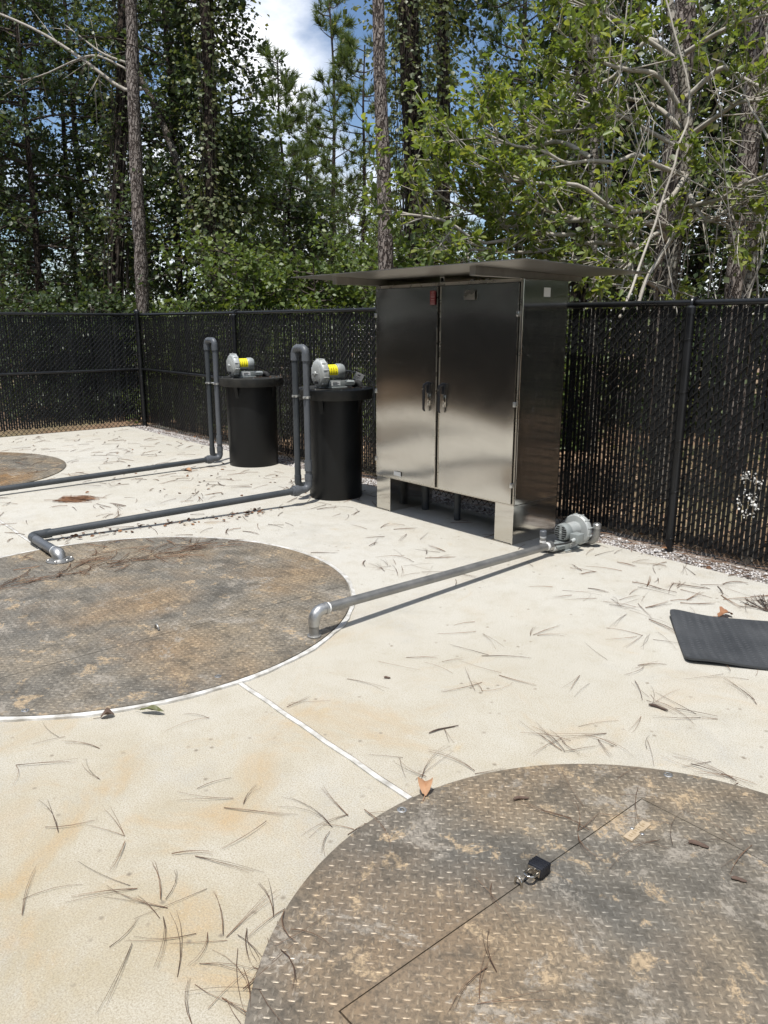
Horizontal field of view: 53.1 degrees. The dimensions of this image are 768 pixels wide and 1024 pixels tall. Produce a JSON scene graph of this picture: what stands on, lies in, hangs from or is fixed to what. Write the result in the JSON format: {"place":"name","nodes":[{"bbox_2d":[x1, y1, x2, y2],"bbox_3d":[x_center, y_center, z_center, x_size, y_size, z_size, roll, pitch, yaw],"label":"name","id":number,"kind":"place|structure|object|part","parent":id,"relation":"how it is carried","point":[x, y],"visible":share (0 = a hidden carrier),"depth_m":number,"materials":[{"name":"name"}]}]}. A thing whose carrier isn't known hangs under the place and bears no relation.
{"place":"outdoors","nodes":[
{"label":"outdoors","id":0,"kind":"place"},
{"bbox_2d":[0,426,767,1023],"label":"concrete slab","id":1,"kind":"structure","parent":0,"point":[60,960],"depth_m":3.20,"materials":[{"name":"concrete"}]},
{"bbox_2d":[0,452,65,485],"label":"steel cover","id":2,"kind":"object","parent":1,"relation":"on","point":[18,474],"visible":0.98,"depth_m":8.92,"materials":[{"name":"metal"}]},
{"bbox_2d":[52,495,99,502],"bbox_3d":[-2.938,-0.134,7.316,0.566,0.036,0.269,-1,14,-6],"label":"straw heap","id":3,"kind":"object","parent":1,"relation":"on","point":[71,499],"visible":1,"depth_m":7.29,"materials":[{"name":"brown plant"}]},
{"bbox_2d":[93,708,113,718],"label":"fallen leaf","id":4,"kind":"object","parent":1,"relation":"on","point":[107,711],"visible":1,"depth_m":3.28,"materials":[{"name":"brown plant"}]},
{"bbox_2d":[0,337,222,491],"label":"pvc pipe","id":5,"kind":"object","parent":1,"relation":"on","point":[213,456],"visible":1,"depth_m":8.84,"materials":[{"name":"plastic"}]},
{"bbox_2d":[135,705,163,711],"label":"fallen leaf","id":6,"kind":"object","parent":1,"relation":"on","point":[154,707],"visible":1,"depth_m":3.30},
{"bbox_2d":[0,537,350,716],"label":"steel cover","id":7,"kind":"object","parent":1,"relation":"on","point":[137,632],"visible":0.98,"depth_m":4.33,"materials":[{"name":"metal"}]},
{"bbox_2d":[28,344,312,564],"bbox_3d":[-1.553,-0.592,6.207,2.583,1.446,0.770,-11,18,-39],"label":"pvc pipe","id":8,"kind":"object","parent":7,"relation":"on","point":[59,556],"visible":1,"depth_m":6.84,"materials":[{"name":"plastic"}]},
{"bbox_2d":[307,541,554,638],"bbox_3d":[0.402,0.402,4.805,2.225,0.171,0.076,-13,19,-42],"label":"galvanised pipe","id":9,"kind":"object","parent":7,"relation":"on","point":[318,611],"visible":1,"depth_m":4.53,"materials":[{"name":"metal"}]},
{"bbox_2d":[219,375,282,467],"bbox_3d":[-1.560,-1.087,9.121,0.750,1.036,0.750,-11,18,-39],"label":"plastic drum","id":10,"kind":"object","parent":1,"relation":"on","point":[252,420],"visible":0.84,"depth_m":8.89,"materials":[{"name":"plastic"}]},
{"bbox_2d":[226,354,269,377],"bbox_3d":[-1.579,-1.706,8.951,0.490,0.278,0.267,-8,16,-30],"label":"blower","id":11,"kind":"object","parent":10,"relation":"on","point":[235,363],"visible":1,"depth_m":8.87,"materials":[{"name":"grey metal"}]},
{"bbox_2d":[255,365,291,458],"bbox_3d":[-1.347,-1.196,9.276,0.506,1.190,0.029,-10,17,-36],"label":"power cord","id":12,"kind":"object","parent":11,"relation":"attached to","point":[280,410],"visible":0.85,"depth_m":9.35,"materials":[{"name":"rubber"}]},
{"bbox_2d":[299,385,372,500],"bbox_3d":[-0.469,-0.675,7.402,0.728,1.053,0.728,-11,18,-39],"label":"plastic drum","id":13,"kind":"object","parent":1,"relation":"on","point":[336,433],"visible":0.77,"depth_m":7.19,"materials":[{"name":"plastic"}]},
{"bbox_2d":[311,359,362,388],"bbox_3d":[-0.439,-1.312,7.271,0.490,0.278,0.267,-8,16,-30],"label":"blower","id":14,"kind":"object","parent":13,"relation":"on","point":[322,371],"visible":1,"depth_m":7.18,"materials":[{"name":"grey metal"}]},
{"bbox_2d":[346,370,375,452],"bbox_3d":[-0.166,-0.792,7.581,0.566,1.216,0.058,-11,18,-39],"label":"power cord","id":15,"kind":"object","parent":14,"relation":"hanging from","point":[359,376],"visible":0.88,"depth_m":7.46,"materials":[{"name":"grey plastic"}]},
{"bbox_2d":[0,424,767,1023],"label":"pine needles","id":16,"kind":"object","parent":1,"relation":"on","point":[182,546],"visible":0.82,"depth_m":3.66,"materials":[{"name":"plant"}]},
{"bbox_2d":[429,725,458,732],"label":"twig","id":17,"kind":"object","parent":1,"relation":"on","point":[443,728],"visible":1,"depth_m":3.18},
{"bbox_2d":[291,258,649,544],"bbox_3d":[0.555,-0.868,6.176,1.370,2.011,2.510,-11,18,-39],"label":"electrical cabinet","id":18,"kind":"object","parent":1,"relation":"on","point":[469,377],"visible":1,"depth_m":5.90,"materials":[{"name":"silver metal"}]},
{"bbox_3d":[0.161,-1.047,6.444,0.071,1.595,0.771,-11,18,-39],"label":"door","id":19,"kind":"part","parent":18,"relation":"part of","materials":[{"name":"silver metal"}]},
{"bbox_3d":[0.684,-0.901,5.845,0.071,1.595,0.797,-11,18,-39],"label":"door","id":20,"kind":"part","parent":18,"relation":"part of","materials":[{"name":"silver metal"}]},
{"bbox_2d":[244,764,767,1023],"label":"steel cover","id":21,"kind":"object","parent":1,"relation":"on","point":[676,932],"visible":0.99,"depth_m":2.18,"materials":[{"name":"metal"}]},
{"bbox_2d":[418,777,432,799],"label":"fallen leaf","id":22,"kind":"object","parent":21,"relation":"on","point":[425,786],"visible":1,"depth_m":2.72,"materials":[{"name":"plant"}]},
{"bbox_2d":[513,796,528,799],"bbox_3d":[0.479,1.000,2.690,0.058,0.013,0.017,-2,14,-7],"label":"bark chip","id":23,"kind":"object","parent":21,"relation":"on","point":[518,797],"visible":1,"depth_m":2.69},
{"bbox_2d":[523,856,550,878],"bbox_3d":[0.453,1.078,2.307,0.054,0.041,0.102,12,18,40],"label":"padlock","id":24,"kind":"object","parent":21,"relation":"on","point":[538,867],"visible":1,"depth_m":2.30,"materials":[{"name":"metal"}]},
{"bbox_2d":[341,799,767,1023],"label":"hatch","id":25,"kind":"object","parent":21,"relation":"in","point":[391,981],"depth_m":2.05,"materials":[{"name":"metal"}]},
{"bbox_2d":[688,839,708,847],"bbox_3d":[1.004,1.059,2.454,0.063,0.013,0.020,7,15,26],"label":"bark chip","id":26,"kind":"object","parent":21,"relation":"on","point":[698,843],"visible":1,"depth_m":2.45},
{"bbox_2d":[731,876,746,881],"bbox_3d":[1.062,1.097,2.299,0.044,0.011,0.015,5,15,21],"label":"bark chip","id":27,"kind":"object","parent":21,"relation":"on","point":[738,878],"visible":1,"depth_m":2.30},
{"bbox_2d":[539,513,600,551],"bbox_3d":[1.360,0.160,5.693,0.471,0.240,0.284,-11,18,-39],"label":"blower","id":28,"kind":"object","parent":1,"relation":"on","point":[573,531],"visible":0.91,"depth_m":5.70,"materials":[{"name":"grey metal"}]},
{"bbox_2d":[649,703,667,710],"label":"twig","id":29,"kind":"object","parent":1,"relation":"on","point":[656,705],"visible":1,"depth_m":3.35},
{"bbox_2d":[670,609,767,669],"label":"rubber mat","id":30,"kind":"object","parent":1,"relation":"on","point":[736,642],"visible":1,"depth_m":4.06,"materials":[{"name":"rubber"}]},
{"bbox_2d":[714,606,732,616],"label":"fallen leaf","id":31,"kind":"object","parent":1,"relation":"on","point":[722,611],"visible":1,"depth_m":4.41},
{"bbox_2d":[739,594,767,610],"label":"forked twig","id":32,"kind":"object","parent":1,"relation":"on","point":[765,604],"visible":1,"depth_m":4.55,"materials":[{"name":"plant"}]},
{"bbox_2d":[0,332,767,566],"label":"ground","id":33,"kind":"structure","parent":0,"point":[661,540],"depth_m":8.76,"materials":[{"name":"brown plant"}]},
{"bbox_2d":[0,21,76,380],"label":"pine tree","id":34,"kind":"object","parent":33,"relation":"on","point":[17,182],"visible":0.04,"depth_m":22.51,"materials":[{"name":"plant"}]},
{"bbox_2d":[0,0,83,396],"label":"broadleaf tree","id":35,"kind":"object","parent":33,"relation":"on","point":[16,168],"visible":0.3,"depth_m":17.11,"materials":[{"name":"green plant"}]},
{"bbox_2d":[1,205,82,379],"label":"shrub","id":36,"kind":"object","parent":33,"relation":"on","point":[32,257],"visible":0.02,"depth_m":24.70,"materials":[{"name":"green plant"}]},
{"bbox_2d":[0,199,106,345],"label":"shrub","id":37,"kind":"object","parent":33,"relation":"on","point":[46,218],"visible":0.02,"depth_m":23.45,"materials":[{"name":"green plant"}]},
{"bbox_2d":[0,272,126,420],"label":"shrub","id":38,"kind":"object","parent":33,"relation":"on","point":[34,300],"visible":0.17,"depth_m":13.84,"materials":[{"name":"green plant"}]},
{"bbox_2d":[0,0,151,385],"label":"broadleaf tree","id":39,"kind":"object","parent":33,"relation":"on","point":[18,67],"visible":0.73,"depth_m":16.04,"materials":[{"name":"green plant"}]},
{"bbox_2d":[0,0,154,357],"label":"broadleaf tree","id":40,"kind":"object","parent":33,"relation":"on","point":[76,152],"visible":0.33,"depth_m":17.73,"materials":[{"name":"green plant"}]},
{"bbox_2d":[0,0,164,388],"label":"pine tree","id":41,"kind":"object","parent":33,"relation":"on","point":[78,47],"visible":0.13,"depth_m":19.18,"materials":[{"name":"plant"}]},
{"bbox_2d":[11,273,154,419],"bbox_3d":[-5.684,-3.058,14.418,2.881,2.718,3.236,2,14,8],"label":"shrub","id":42,"kind":"object","parent":33,"relation":"on","point":[117,303],"visible":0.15,"depth_m":14.07,"materials":[{"name":"green plant"}]},
{"bbox_2d":[16,0,193,406],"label":"vine covered tree","id":43,"kind":"object","parent":33,"relation":"on","point":[115,273],"visible":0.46,"depth_m":14.87,"materials":[{"name":"green plant"}]},
{"bbox_2d":[46,214,167,308],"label":"shrub","id":44,"kind":"object","parent":33,"relation":"on","point":[49,274],"visible":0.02,"depth_m":22.56,"materials":[{"name":"green plant"}]},
{"bbox_2d":[0,11,223,403],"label":"leaning tree","id":45,"kind":"object","parent":33,"relation":"on","point":[165,131],"visible":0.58,"depth_m":14.11,"materials":[{"name":"grey plant"}]},
{"bbox_2d":[55,0,201,309],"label":"broadleaf tree","id":46,"kind":"object","parent":33,"relation":"on","point":[157,148],"visible":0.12,"depth_m":19.00,"materials":[{"name":"green plant"}]},
{"bbox_2d":[125,0,148,413],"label":"pine tree","id":47,"kind":"object","parent":33,"relation":"on","point":[138,218],"visible":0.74,"depth_m":13.64,"materials":[{"name":"brown plant"}]},
{"bbox_2d":[108,292,203,411],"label":"shrub","id":48,"kind":"object","parent":33,"relation":"on","point":[157,307],"depth_m":14.88,"materials":[{"name":"green plant"}]},
{"bbox_2d":[45,0,281,318],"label":"broadleaf tree","id":49,"kind":"object","parent":33,"relation":"on","point":[151,188],"visible":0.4,"depth_m":14.64,"materials":[{"name":"green plant"}]},
{"bbox_2d":[119,290,235,422],"bbox_3d":[-3.553,-2.725,13.950,2.444,2.628,2.277,-2,14,-7],"label":"shrub","id":50,"kind":"object","parent":33,"relation":"on","point":[184,305],"visible":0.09,"depth_m":13.48,"materials":[{"name":"green plant"}]},
{"bbox_2d":[116,0,286,344],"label":"broadleaf tree","id":51,"kind":"object","parent":33,"relation":"on","point":[247,144],"visible":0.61,"depth_m":14.10,"materials":[{"name":"green plant"}]},
{"bbox_2d":[132,0,285,416],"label":"vine covered tree","id":52,"kind":"object","parent":33,"relation":"on","point":[211,225],"visible":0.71,"depth_m":13.36,"materials":[{"name":"green plant"}]},
{"bbox_2d":[152,223,294,425],"bbox_3d":[-2.362,-3.036,12.982,3.008,3.419,3.053,-11,18,-39],"label":"shrub","id":53,"kind":"object","parent":33,"relation":"on","point":[242,264],"visible":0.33,"depth_m":12.46,"materials":[{"name":"green plant"}]},
{"bbox_2d":[159,56,318,315],"bbox_3d":[-2.970,-5.844,16.547,4.108,7.071,3.315,-11,18,-39],"label":"broadleaf tree","id":54,"kind":"object","parent":33,"relation":"on","point":[266,201],"visible":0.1,"depth_m":16.15,"materials":[{"name":"green plant"}]},
{"bbox_2d":[236,138,312,288],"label":"pine tree","id":55,"kind":"object","parent":33,"relation":"on","point":[276,216],"visible":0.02,"depth_m":31.16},
{"bbox_2d":[200,252,354,433],"bbox_3d":[-1.693,-2.696,12.664,2.804,3.092,3.215,2,14,7],"label":"shrub","id":56,"kind":"object","parent":33,"relation":"on","point":[256,304],"visible":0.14,"depth_m":12.11,"materials":[{"name":"green plant"}]},
{"bbox_2d":[243,36,331,257],"bbox_3d":[-3.318,-9.855,25.442,3.370,10.633,3.139,-2,14,-10],"label":"pine tree","id":57,"kind":"object","parent":33,"relation":"on","point":[288,82],"visible":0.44,"depth_m":24.48,"materials":[{"name":"plant"}]},
{"bbox_2d":[223,245,375,433],"bbox_3d":[-1.077,-2.588,12.167,2.874,3.178,2.786,-11,18,-39],"label":"shrub","id":58,"kind":"object","parent":33,"relation":"on","point":[280,277],"visible":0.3,"depth_m":11.80,"materials":[{"name":"green plant"}]},
{"bbox_2d":[230,141,369,309],"bbox_3d":[-2.216,-6.045,19.461,4.400,6.092,4.095,2,14,9],"label":"broadleaf tree","id":59,"kind":"object","parent":33,"relation":"on","point":[304,207],"visible":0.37,"depth_m":19.11,"materials":[{"name":"green plant"}]},
{"bbox_2d":[248,228,354,355],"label":"shrub","id":60,"kind":"object","parent":33,"relation":"on","point":[297,242],"visible":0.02,"depth_m":20.07,"materials":[{"name":"green plant"}]},
{"bbox_2d":[273,96,356,267],"bbox_3d":[-3.166,-10.922,30.402,3.759,10.358,3.655,-11,18,-39],"label":"pine tree","id":61,"kind":"object","parent":33,"relation":"on","point":[319,111],"visible":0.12,"depth_m":29.36,"materials":[{"name":"plant"}]},
{"bbox_2d":[301,169,346,231],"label":"pine tree","id":62,"kind":"object","parent":33,"relation":"on","point":[324,172],"visible":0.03,"depth_m":35.34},
{"bbox_2d":[276,0,376,261],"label":"pine tree","id":63,"kind":"object","parent":33,"relation":"on","point":[319,20],"visible":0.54,"depth_m":27.08,"materials":[{"name":"plant"}]},
{"bbox_2d":[282,28,404,269],"bbox_3d":[-0.911,-10.201,25.880,5.542,11.108,3.851,5,15,21],"label":"pine tree","id":64,"kind":"object","parent":33,"relation":"on","point":[345,52],"visible":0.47,"depth_m":25.22,"materials":[{"name":"plant"}]},
{"bbox_2d":[319,165,377,354],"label":"pine tree","id":65,"kind":"object","parent":33,"relation":"on","point":[338,192],"visible":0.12,"depth_m":33.51,"materials":[{"name":"plant"}]},
{"bbox_2d":[292,212,409,436],"bbox_3d":[-0.369,-3.036,12.672,2.673,3.470,2.899,-11,18,-39],"label":"shrub","id":66,"kind":"object","parent":33,"relation":"on","point":[369,251],"visible":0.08,"depth_m":12.03,"materials":[{"name":"green plant"}]},
{"bbox_2d":[321,198,434,362],"bbox_3d":[0.056,-5.521,20.330,4.399,4.870,4.719,-11,18,-39],"label":"shrub","id":67,"kind":"object","parent":33,"relation":"on","point":[374,224],"visible":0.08,"depth_m":19.09,"materials":[{"name":"green plant"}]},
{"bbox_2d":[372,0,392,269],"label":"pine tree","id":68,"kind":"object","parent":33,"relation":"on","point":[385,249],"visible":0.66,"depth_m":9.47,"materials":[{"name":"brown plant"}]},
{"bbox_2d":[345,9,454,257],"bbox_3d":[1.057,-11.686,27.936,4.389,13.008,3.716,-11,18,-39],"label":"pine tree","id":69,"kind":"object","parent":33,"relation":"on","point":[401,137],"visible":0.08,"depth_m":27.36,"materials":[{"name":"plant"}]},
{"bbox_2d":[310,0,507,266],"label":"vine covered tree","id":70,"kind":"object","parent":33,"relation":"on","point":[407,44],"visible":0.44,"depth_m":12.21,"materials":[{"name":"green plant"}]},
{"bbox_2d":[339,207,502,430],"bbox_3d":[0.653,-2.652,11.211,2.594,3.425,2.487,5,15,21],"label":"shrub","id":71,"kind":"object","parent":33,"relation":"on","point":[370,291],"visible":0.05,"depth_m":11.00,"materials":[{"name":"green plant"}]},
{"bbox_2d":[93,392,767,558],"bbox_3d":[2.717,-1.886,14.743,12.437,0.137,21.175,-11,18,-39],"label":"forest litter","id":72,"kind":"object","parent":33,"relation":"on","point":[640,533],"visible":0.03,"depth_m":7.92,"materials":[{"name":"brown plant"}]},
{"bbox_2d":[369,0,495,244],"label":"broadleaf tree","id":73,"kind":"object","parent":33,"relation":"on","point":[467,29],"visible":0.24,"depth_m":14.93,"materials":[{"name":"green plant"}]},
{"bbox_2d":[400,59,476,262],"bbox_3d":[2.172,-11.840,31.277,3.359,11.717,3.788,-3,14,-11],"label":"pine tree","id":74,"kind":"object","parent":33,"relation":"on","point":[455,207],"visible":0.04,"depth_m":30.18,"materials":[{"name":"plant"}]},
{"bbox_2d":[398,0,500,263],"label":"vine covered tree","id":75,"kind":"object","parent":33,"relation":"on","point":[442,31],"visible":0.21,"depth_m":13.94,"materials":[{"name":"green plant"}]},
{"bbox_2d":[453,165,508,262],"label":"pine tree","id":76,"kind":"object","parent":33,"relation":"on","point":[473,228],"visible":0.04,"depth_m":24.14,"materials":[{"name":"plant"}]},
{"bbox_2d":[450,0,571,254],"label":"pine tree","id":77,"kind":"object","parent":33,"relation":"on","point":[497,35],"visible":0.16,"depth_m":16.90,"materials":[{"name":"plant"}]},
{"bbox_2d":[444,0,654,353],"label":"broadleaf tree","id":78,"kind":"object","parent":33,"relation":"on","point":[490,4],"visible":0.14,"depth_m":12.61,"materials":[{"name":"green plant"}]},
{"bbox_2d":[361,0,767,501],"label":"bay tree","id":79,"kind":"object","parent":33,"relation":"on","point":[507,154],"visible":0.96,"depth_m":6.46,"materials":[{"name":"green plant"}]},
{"bbox_2d":[601,4,610,196],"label":"hanging vine","id":80,"kind":"object","parent":79,"relation":"hanging from","point":[607,86],"visible":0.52,"depth_m":6.67,"materials":[{"name":"plant"}]},
{"bbox_2d":[606,1,627,265],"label":"hanging vine","id":81,"kind":"object","parent":79,"relation":"hanging from","point":[615,120],"visible":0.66,"depth_m":6.56,"materials":[{"name":"plant"}]},
{"bbox_2d":[618,0,690,317],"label":"hanging vine","id":82,"kind":"object","parent":79,"relation":"hanging from","point":[669,179],"visible":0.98,"depth_m":6.25,"materials":[{"name":"plant"}]},
{"bbox_2d":[638,179,762,300],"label":"hanging vine","id":83,"kind":"object","parent":79,"relation":"hanging from","point":[653,268],"visible":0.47,"depth_m":6.44,"materials":[{"name":"plant"}]},
{"bbox_2d":[707,137,730,297],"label":"hanging vine","id":84,"kind":"object","parent":79,"relation":"hanging from","point":[716,236],"visible":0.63,"depth_m":6.65,"materials":[{"name":"plant"}]},
{"bbox_2d":[711,58,767,138],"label":"hanging vine","id":85,"kind":"object","parent":79,"relation":"hanging from","point":[752,111],"visible":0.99,"depth_m":6.14,"materials":[{"name":"plant"}]},
{"bbox_2d":[765,23,767,52],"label":"hanging vine","id":86,"kind":"object","parent":79,"relation":"hanging from","point":[766,36],"visible":0.94,"depth_m":6.09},
{"bbox_2d":[477,37,661,396],"bbox_3d":[4.416,-6.349,17.120,4.373,7.793,4.168,-11,18,-39],"label":"broadleaf tree","id":87,"kind":"object","parent":33,"relation":"on","point":[617,136],"visible":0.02,"depth_m":16.54,"materials":[{"name":"green plant"}]},
{"bbox_2d":[477,0,666,446],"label":"vine covered tree","id":88,"kind":"object","parent":33,"relation":"on","point":[577,296],"visible":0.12,"depth_m":10.60,"materials":[{"name":"green plant"}]},
{"bbox_2d":[560,294,608,450],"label":"shrub","id":89,"kind":"object","parent":33,"relation":"on","point":[575,388],"visible":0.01,"depth_m":10.48,"materials":[{"name":"green plant"}]},
{"bbox_2d":[562,0,630,453],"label":"vine covered tree","id":90,"kind":"object","parent":33,"relation":"on","point":[594,153],"visible":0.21,"depth_m":9.45,"materials":[{"name":"green plant"}]},
{"bbox_2d":[508,0,748,423],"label":"broadleaf tree","id":91,"kind":"object","parent":33,"relation":"on","point":[648,260],"visible":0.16,"depth_m":11.80,"materials":[{"name":"green plant"}]},
{"bbox_2d":[573,53,767,335],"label":"bare shrub","id":92,"kind":"object","parent":33,"relation":"on","point":[682,146],"visible":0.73,"depth_m":6.53,"materials":[{"name":"brown plant"}]},
{"bbox_2d":[584,0,762,468],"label":"vine covered tree","id":93,"kind":"object","parent":33,"relation":"on","point":[686,10],"visible":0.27,"depth_m":8.51,"materials":[{"name":"green plant"}]},
{"bbox_2d":[598,2,767,406],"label":"broadleaf tree","id":94,"kind":"object","parent":33,"relation":"on","point":[693,189],"visible":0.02,"depth_m":15.24,"materials":[{"name":"green plant"}]},
{"bbox_2d":[599,0,767,387],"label":"broadleaf tree","id":95,"kind":"object","parent":33,"relation":"on","point":[699,264],"visible":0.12,"depth_m":12.19,"materials":[{"name":"green plant"}]},
{"bbox_2d":[616,278,766,437],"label":"shrub","id":96,"kind":"object","parent":33,"relation":"on","point":[702,288],"visible":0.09,"depth_m":11.73,"materials":[{"name":"green plant"}]},
{"bbox_2d":[627,7,767,406],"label":"broadleaf tree","id":97,"kind":"object","parent":33,"relation":"on","point":[716,182],"visible":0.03,"depth_m":15.14,"materials":[{"name":"green plant"}]},
{"bbox_2d":[650,6,767,431],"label":"broadleaf tree","id":98,"kind":"object","parent":33,"relation":"on","point":[720,244],"visible":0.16,"depth_m":11.51,"materials":[{"name":"green plant"}]},
{"bbox_2d":[668,0,767,477],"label":"vine covered tree","id":99,"kind":"object","parent":33,"relation":"on","point":[732,279],"visible":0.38,"depth_m":8.14,"materials":[{"name":"green plant"}]},
{"bbox_2d":[741,177,767,328],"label":"leaning sapling","id":100,"kind":"object","parent":33,"relation":"on","point":[749,277],"visible":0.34,"depth_m":7.21,"materials":[{"name":"brown plant"}]},
{"bbox_2d":[0,0,767,331],"label":"sky","id":101,"kind":"structure","parent":0,"point":[290,22],"materials":[{"name":"blue"}]},
{"bbox_2d":[11,424,767,583],"bbox_3d":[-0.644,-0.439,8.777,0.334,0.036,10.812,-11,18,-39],"label":"gravel","id":102,"kind":"structure","parent":0,"point":[649,551],"depth_m":6.02,"materials":[{"name":"gravel"}]},
{"bbox_2d":[0,309,147,436],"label":"chain link fence","id":103,"kind":"object","parent":102,"relation":"on","point":[131,368],"visible":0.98,"depth_m":11.99,"materials":[{"name":"black plastic"}]},
{"bbox_2d":[57,376,748,576],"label":"leaf litter","id":104,"kind":"object","parent":102,"relation":"on","point":[254,509],"visible":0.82,"depth_m":6.67,"materials":[{"name":"plant"}]},
{"bbox_2d":[139,293,767,571],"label":"chain link fence","id":105,"kind":"object","parent":102,"relation":"on","point":[341,325],"visible":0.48,"depth_m":5.97,"materials":[{"name":"black plastic"}]},
{"bbox_2d":[737,471,763,566],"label":"seed head plant","id":106,"kind":"object","parent":102,"relation":"on","point":[756,506],"visible":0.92,"depth_m":5.34,"materials":[{"name":"plant"}]}
]}

